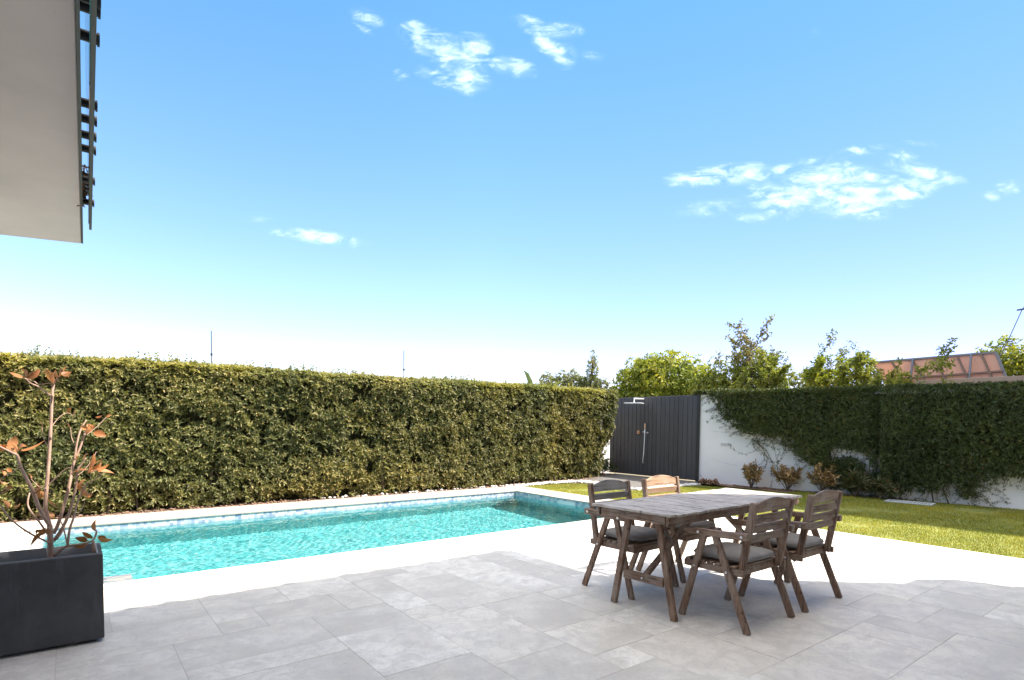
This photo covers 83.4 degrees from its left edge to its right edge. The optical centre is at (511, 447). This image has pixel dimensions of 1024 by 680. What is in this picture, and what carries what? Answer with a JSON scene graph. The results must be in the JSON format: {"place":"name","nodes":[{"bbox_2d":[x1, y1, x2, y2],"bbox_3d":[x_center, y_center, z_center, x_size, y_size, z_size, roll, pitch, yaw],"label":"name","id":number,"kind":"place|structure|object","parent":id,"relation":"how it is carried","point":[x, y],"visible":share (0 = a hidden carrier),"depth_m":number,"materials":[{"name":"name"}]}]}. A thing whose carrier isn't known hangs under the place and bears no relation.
{"place":"outdoors","nodes":[
{"label":"outdoors","id":0,"kind":"place"},
{"bbox_2d":[322,480,700,498],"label":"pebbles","id":1,"kind":"object","parent":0,"point":[578,481],"visible":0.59,"depth_m":13.24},
{"bbox_2d":[0,516,1023,679],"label":"patio","id":2,"kind":"structure","parent":0,"point":[522,604],"depth_m":4.12,"materials":[{"name":"grey tile"}]},
{"bbox_2d":[0,543,104,655],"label":"planter box","id":3,"kind":"object","parent":2,"relation":"on","point":[57,600],"visible":1,"depth_m":3.48,"materials":[{"name":"grey"}]},
{"bbox_2d":[0,366,112,557],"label":"frangipani","id":4,"kind":"object","parent":3,"relation":"on","point":[45,514],"visible":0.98,"depth_m":3.66,"materials":[{"name":"brown plant"}]},
{"bbox_2d":[582,479,678,599],"bbox_3d":[1.034,0.753,4.984,0.658,0.917,0.567,-1,3,-39],"label":"garden armchair","id":5,"kind":"object","parent":2,"relation":"on","point":[600,539],"visible":0.58,"depth_m":4.95,"materials":[{"name":"brown wood"}]},
{"bbox_2d":[605,525,667,541],"bbox_3d":[1.056,0.780,4.959,0.529,0.163,0.453,-1,3,-39],"label":"seat cushion","id":6,"kind":"object","parent":5,"relation":"on","point":[640,533],"visible":0.62,"depth_m":4.83,"materials":[{"name":"grey fabric"}]},
{"bbox_2d":[636,475,722,582],"bbox_3d":[1.617,0.738,5.489,0.658,0.917,0.567,-1,3,-37],"label":"garden armchair","id":7,"kind":"object","parent":2,"relation":"on","point":[685,537],"visible":0.35,"depth_m":5.51,"materials":[{"name":"brown wood"}]},
{"bbox_2d":[651,520,714,528],"bbox_3d":[1.638,0.765,5.463,0.529,0.163,0.453,-1,3,-39],"label":"seat cushion","id":8,"kind":"object","parent":7,"relation":"on","point":[704,524],"visible":0.39,"depth_m":5.31,"materials":[{"name":"grey fabric"}]},
{"bbox_2d":[592,488,801,621],"bbox_3d":[1.630,0.826,4.886,1.969,0.785,0.758,-1,3,-39],"label":"garden table","id":9,"kind":"object","parent":2,"relation":"on","point":[683,509],"visible":0.84,"depth_m":4.44,"materials":[{"name":"brown wood"}]},
{"bbox_2d":[678,497,794,634],"bbox_3d":[1.661,0.790,4.224,0.658,0.917,0.567,-1,3,-38],"label":"garden armchair","id":10,"kind":"object","parent":2,"relation":"on","point":[760,524],"visible":0.86,"depth_m":4.07,"materials":[{"name":"brown wood"}]},
{"bbox_2d":[694,542,776,578],"bbox_3d":[1.639,0.815,4.252,0.529,0.163,0.453,-1,3,-38],"label":"seat cushion","id":11,"kind":"object","parent":10,"relation":"on","point":[732,550],"visible":0.77,"depth_m":4.14,"materials":[{"name":"grey fabric"}]},
{"bbox_2d":[738,490,842,612],"bbox_3d":[2.291,0.776,4.711,0.658,0.917,0.567,-1,3,-39],"label":"garden armchair","id":12,"kind":"object","parent":2,"relation":"on","point":[810,515],"visible":0.63,"depth_m":4.54,"materials":[{"name":"brown wood"}]},
{"bbox_2d":[761,532,825,562],"bbox_3d":[2.270,0.801,4.738,0.529,0.163,0.453,-1,3,-39],"label":"seat cushion","id":13,"kind":"object","parent":12,"relation":"on","point":[793,539],"visible":0.42,"depth_m":4.59,"materials":[{"name":"grey fabric"}]},
{"bbox_2d":[0,0,1023,388],"label":"sky","id":14,"kind":"structure","parent":0,"point":[484,190],"materials":[{"name":"blue"}]},
{"bbox_2d":[577,473,702,487],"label":"paved path","id":15,"kind":"structure","parent":0,"point":[635,481],"depth_m":14.80,"materials":[{"name":"grey stone"}]},
{"bbox_2d":[546,472,790,492],"bbox_3d":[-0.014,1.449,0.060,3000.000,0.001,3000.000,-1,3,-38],"label":"ground","id":16,"kind":"structure","parent":0,"point":[683,479],"depth_m":14.00,"materials":[{"name":"brown soil"}]},
{"bbox_2d":[0,0,100,243],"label":"white house","id":17,"kind":"structure","parent":16,"relation":"on","point":[42,132],"depth_m":2.87,"materials":[{"name":"paint"}]},
{"bbox_2d":[210,331,212,362],"bbox_3d":[-6.569,-0.849,12.581,0.040,3.405,0.040,-1,3,-38],"label":"aerial","id":18,"kind":"object","parent":16,"relation":"on","point":[211,354],"visible":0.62,"depth_m":12.52,"materials":[{"name":"grey metal"}]},
{"bbox_2d":[1,473,609,522],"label":"mulch bed","id":19,"kind":"object","parent":16,"relation":"on","point":[129,510],"visible":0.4,"depth_m":9.62,"materials":[{"name":"brown soil"}]},
{"bbox_2d":[0,344,619,521],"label":"clipped hedge","id":20,"kind":"object","parent":19,"relation":"on","point":[190,433],"visible":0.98,"depth_m":9.97,"materials":[{"name":"green plant"}]},
{"bbox_2d":[599,458,618,473],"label":"foot shrub","id":21,"kind":"object","parent":19,"relation":"on","point":[607,465],"visible":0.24,"depth_m":16.18,"materials":[{"name":"green plant"}]},
{"bbox_2d":[41,486,612,583],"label":"swimming pool","id":22,"kind":"structure","parent":16,"relation":"in","point":[117,522],"depth_m":9.46,"materials":[{"name":"white stone"}]},
{"bbox_2d":[44,495,601,579],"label":"water","id":23,"kind":"structure","parent":22,"relation":"in","point":[148,552],"depth_m":7.75,"materials":[{"name":"teal liquid"}]},
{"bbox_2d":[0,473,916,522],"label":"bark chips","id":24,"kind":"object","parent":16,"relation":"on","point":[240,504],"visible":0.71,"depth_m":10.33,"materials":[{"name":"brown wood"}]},
{"bbox_2d":[523,370,564,385],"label":"banana plant","id":25,"kind":"object","parent":16,"relation":"on","point":[529,379],"visible":0.3,"depth_m":27.55,"materials":[{"name":"green plant"}]},
{"bbox_2d":[538,371,553,385],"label":"dark shrub","id":26,"kind":"object","parent":16,"relation":"on","point":[544,376],"visible":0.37,"depth_m":27.42,"materials":[{"name":"green plant"}]},
{"bbox_2d":[550,368,585,387],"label":"dark shrub","id":27,"kind":"object","parent":16,"relation":"on","point":[570,379],"visible":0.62,"depth_m":25.96,"materials":[{"name":"green plant"}]},
{"bbox_2d":[574,350,610,389],"bbox_3d":[3.481,-1.919,24.971,1.118,4.738,1.904,-1,3,-38],"label":"dark shrub","id":28,"kind":"object","parent":16,"relation":"on","point":[596,380],"visible":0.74,"depth_m":24.80,"materials":[{"name":"green plant"}]},
{"bbox_2d":[601,428,609,472],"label":"boundary wall","id":29,"kind":"structure","parent":16,"relation":"on","point":[607,453],"depth_m":17.01,"materials":[{"name":"white paint"}]},
{"bbox_2d":[609,349,710,397],"bbox_3d":[5.811,-1.667,22.648,5.033,4.470,3.332,2,3,31],"label":"bushy tree","id":30,"kind":"object","parent":16,"relation":"on","point":[649,376],"visible":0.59,"depth_m":21.80,"materials":[{"name":"green plant"}]},
{"bbox_2d":[698,474,707,483],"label":"root clump","id":31,"kind":"object","parent":16,"relation":"on","point":[701,480],"visible":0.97,"depth_m":13.85,"materials":[{"name":"brown plant"}]},
{"bbox_2d":[687,351,754,394],"bbox_3d":[6.918,-1.200,18.854,1.886,3.892,2.898,-1,3,-38],"label":"shrub","id":32,"kind":"object","parent":16,"relation":"on","point":[713,378],"visible":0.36,"depth_m":18.69,"materials":[{"name":"green plant"}]},
{"bbox_2d":[714,314,784,381],"bbox_3d":[7.204,-1.650,17.888,1.974,4.780,2.064,-1,3,-38],"label":"sparse tree","id":33,"kind":"object","parent":16,"relation":"on","point":[751,348],"visible":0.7,"depth_m":17.77,"materials":[{"name":"green plant"}]},
{"bbox_2d":[726,361,804,388],"bbox_3d":[7.594,-0.924,17.275,1.398,3.467,2.530,-1,3,-38],"label":"shrub","id":34,"kind":"object","parent":16,"relation":"on","point":[744,379],"visible":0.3,"depth_m":17.07,"materials":[{"name":"green plant"}]},
{"bbox_2d":[753,346,791,387],"bbox_3d":[7.390,-1.125,16.879,1.222,3.802,1.139,0,2,-12],"label":"tree","id":35,"kind":"object","parent":16,"relation":"on","point":[777,373],"visible":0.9,"depth_m":16.61,"materials":[{"name":"green plant"}]},
{"bbox_2d":[769,349,788,369],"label":"wiry shoot","id":36,"kind":"object","parent":16,"relation":"on","point":[780,357],"visible":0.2,"depth_m":17.40,"materials":[{"name":"green plant"}]},
{"bbox_2d":[796,328,850,386],"bbox_3d":[8.552,-1.261,15.879,1.031,4.172,1.350,-3,5,-59],"label":"wiry shoot","id":37,"kind":"object","parent":16,"relation":"on","point":[839,350],"visible":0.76,"depth_m":15.80,"materials":[{"name":"green plant"}]},
{"bbox_2d":[800,352,874,386],"bbox_3d":[8.610,-0.862,15.342,1.171,3.426,1.939,-1,3,-38],"label":"tree","id":38,"kind":"object","parent":16,"relation":"on","point":[810,375],"visible":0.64,"depth_m":15.33,"materials":[{"name":"green plant"}]},
{"bbox_2d":[830,341,870,383],"bbox_3d":[9.161,-1.058,15.556,1.139,3.808,0.935,-1,3,-38],"label":"wiry shoot","id":39,"kind":"object","parent":16,"relation":"on","point":[868,351],"visible":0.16,"depth_m":15.77,"materials":[{"name":"green plant"}]},
{"bbox_2d":[801,367,905,387],"bbox_3d":[9.135,-0.682,15.322,0.964,3.183,2.887,-1,3,-38],"label":"shrub","id":40,"kind":"object","parent":16,"relation":"on","point":[824,384],"visible":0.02,"depth_m":15.73,"materials":[{"name":"green plant"}]},
{"bbox_2d":[699,388,1023,509],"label":"garden wall","id":41,"kind":"structure","parent":16,"relation":"on","point":[714,445],"depth_m":13.26,"materials":[{"name":"white paint"}]},
{"bbox_2d":[609,394,700,481],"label":"board gate","id":42,"kind":"structure","parent":41,"relation":"attached to","point":[672,438],"depth_m":15.33,"materials":[{"name":"grey wood"}]},
{"bbox_2d":[624,398,648,463],"bbox_3d":[3.366,-0.455,15.531,0.567,1.787,0.567,2,3,27],"label":"garden shower","id":43,"kind":"object","parent":42,"relation":"attached to","point":[633,402],"visible":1,"depth_m":15.58,"materials":[{"name":"silver metal"}]},
{"bbox_2d":[691,380,1023,507],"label":"wall creeper","id":44,"kind":"object","parent":41,"relation":"attached to","point":[930,437],"depth_m":11.07,"materials":[{"name":"green plant"}]},
{"bbox_2d":[836,350,903,385],"bbox_3d":[9.014,-0.772,14.458,1.072,3.325,1.463,-1,3,-38],"label":"tree","id":45,"kind":"object","parent":16,"relation":"on","point":[857,360],"visible":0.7,"depth_m":14.48,"materials":[{"name":"green plant"}]},
{"bbox_2d":[862,337,959,386],"bbox_3d":[9.205,-0.799,13.392,0.922,3.475,1.937,-1,3,-38],"label":"tree","id":46,"kind":"object","parent":16,"relation":"on","point":[876,379],"visible":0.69,"depth_m":13.20,"materials":[{"name":"green plant"}]},
{"bbox_2d":[915,376,1023,384],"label":"neighbour outbuilding","id":47,"kind":"structure","parent":16,"relation":"on","point":[996,379],"depth_m":13.12,"materials":[{"name":"white paint"}]},
{"bbox_2d":[873,351,1006,382],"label":"roof","id":48,"kind":"structure","parent":47,"relation":"on","point":[979,365],"depth_m":13.72,"materials":[{"name":"beige"}]},
{"bbox_2d":[975,334,1023,375],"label":"round tree","id":49,"kind":"object","parent":16,"relation":"on","point":[1013,364],"visible":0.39,"depth_m":17.35,"materials":[{"name":"green plant"}]},
{"bbox_2d":[999,307,1023,356],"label":"utility mast","id":50,"kind":"object","parent":16,"relation":"on","point":[1013,327],"visible":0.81,"depth_m":13.26,"materials":[{"name":"grey metal"}]},
{"bbox_2d":[702,483,799,491],"bbox_3d":[6.003,0.940,12.724,5.175,0.001,0.746,3,3,43],"label":"wall bed","id":51,"kind":"object","parent":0,"point":[757,488],"visible":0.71,"depth_m":13.01,"materials":[{"name":"brown soil"}]},
{"bbox_2d":[705,479,720,484],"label":"root clump","id":52,"kind":"object","parent":51,"relation":"on","point":[712,482],"visible":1,"depth_m":13.66,"materials":[{"name":"brown plant"}]},
{"bbox_2d":[741,459,763,487],"bbox_3d":[5.488,0.571,13.062,0.524,0.713,0.680,1,2,10],"label":"croton","id":53,"kind":"object","parent":51,"relation":"on","point":[749,475],"visible":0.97,"depth_m":12.97,"materials":[{"name":"brown plant"}]},
{"bbox_2d":[770,464,802,489],"bbox_3d":[6.043,0.640,12.636,0.696,0.623,0.599,-1,3,-38],"label":"croton","id":54,"kind":"object","parent":51,"relation":"on","point":[789,478],"visible":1,"depth_m":12.54,"materials":[{"name":"brown plant"}]},
{"bbox_2d":[525,483,1023,558],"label":"lawn","id":55,"kind":"structure","parent":0,"point":[961,510],"depth_m":8.66,"materials":[{"name":"plant"}]},
{"bbox_2d":[806,462,840,490],"bbox_3d":[6.530,0.640,12.066,0.588,0.678,0.676,1,2,16],"label":"croton","id":56,"kind":"object","parent":55,"relation":"on","point":[825,478],"visible":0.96,"depth_m":11.98,"materials":[{"name":"brown plant"}]},
{"bbox_2d":[838,466,872,496],"bbox_3d":[6.991,0.678,11.675,0.787,0.643,0.762,-1,3,-38],"label":"strap leaf plant","id":57,"kind":"object","parent":55,"relation":"on","point":[853,482],"visible":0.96,"depth_m":11.59,"materials":[{"name":"green plant"}]},
{"bbox_2d":[856,472,899,498],"bbox_3d":[7.236,0.699,11.346,0.772,0.635,0.826,2,3,30],"label":"strap leaf plant","id":58,"kind":"object","parent":55,"relation":"on","point":[880,485],"visible":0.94,"depth_m":11.23,"materials":[{"name":"green plant"}]},
{"bbox_2d":[884,499,935,505],"bbox_3d":[7.454,1.022,10.768,0.340,0.018,0.740,-2,3,-43],"label":"drain grate","id":59,"kind":"object","parent":55,"relation":"on","point":[908,502],"visible":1,"depth_m":10.73,"materials":[{"name":"silver metal"}]}
]}

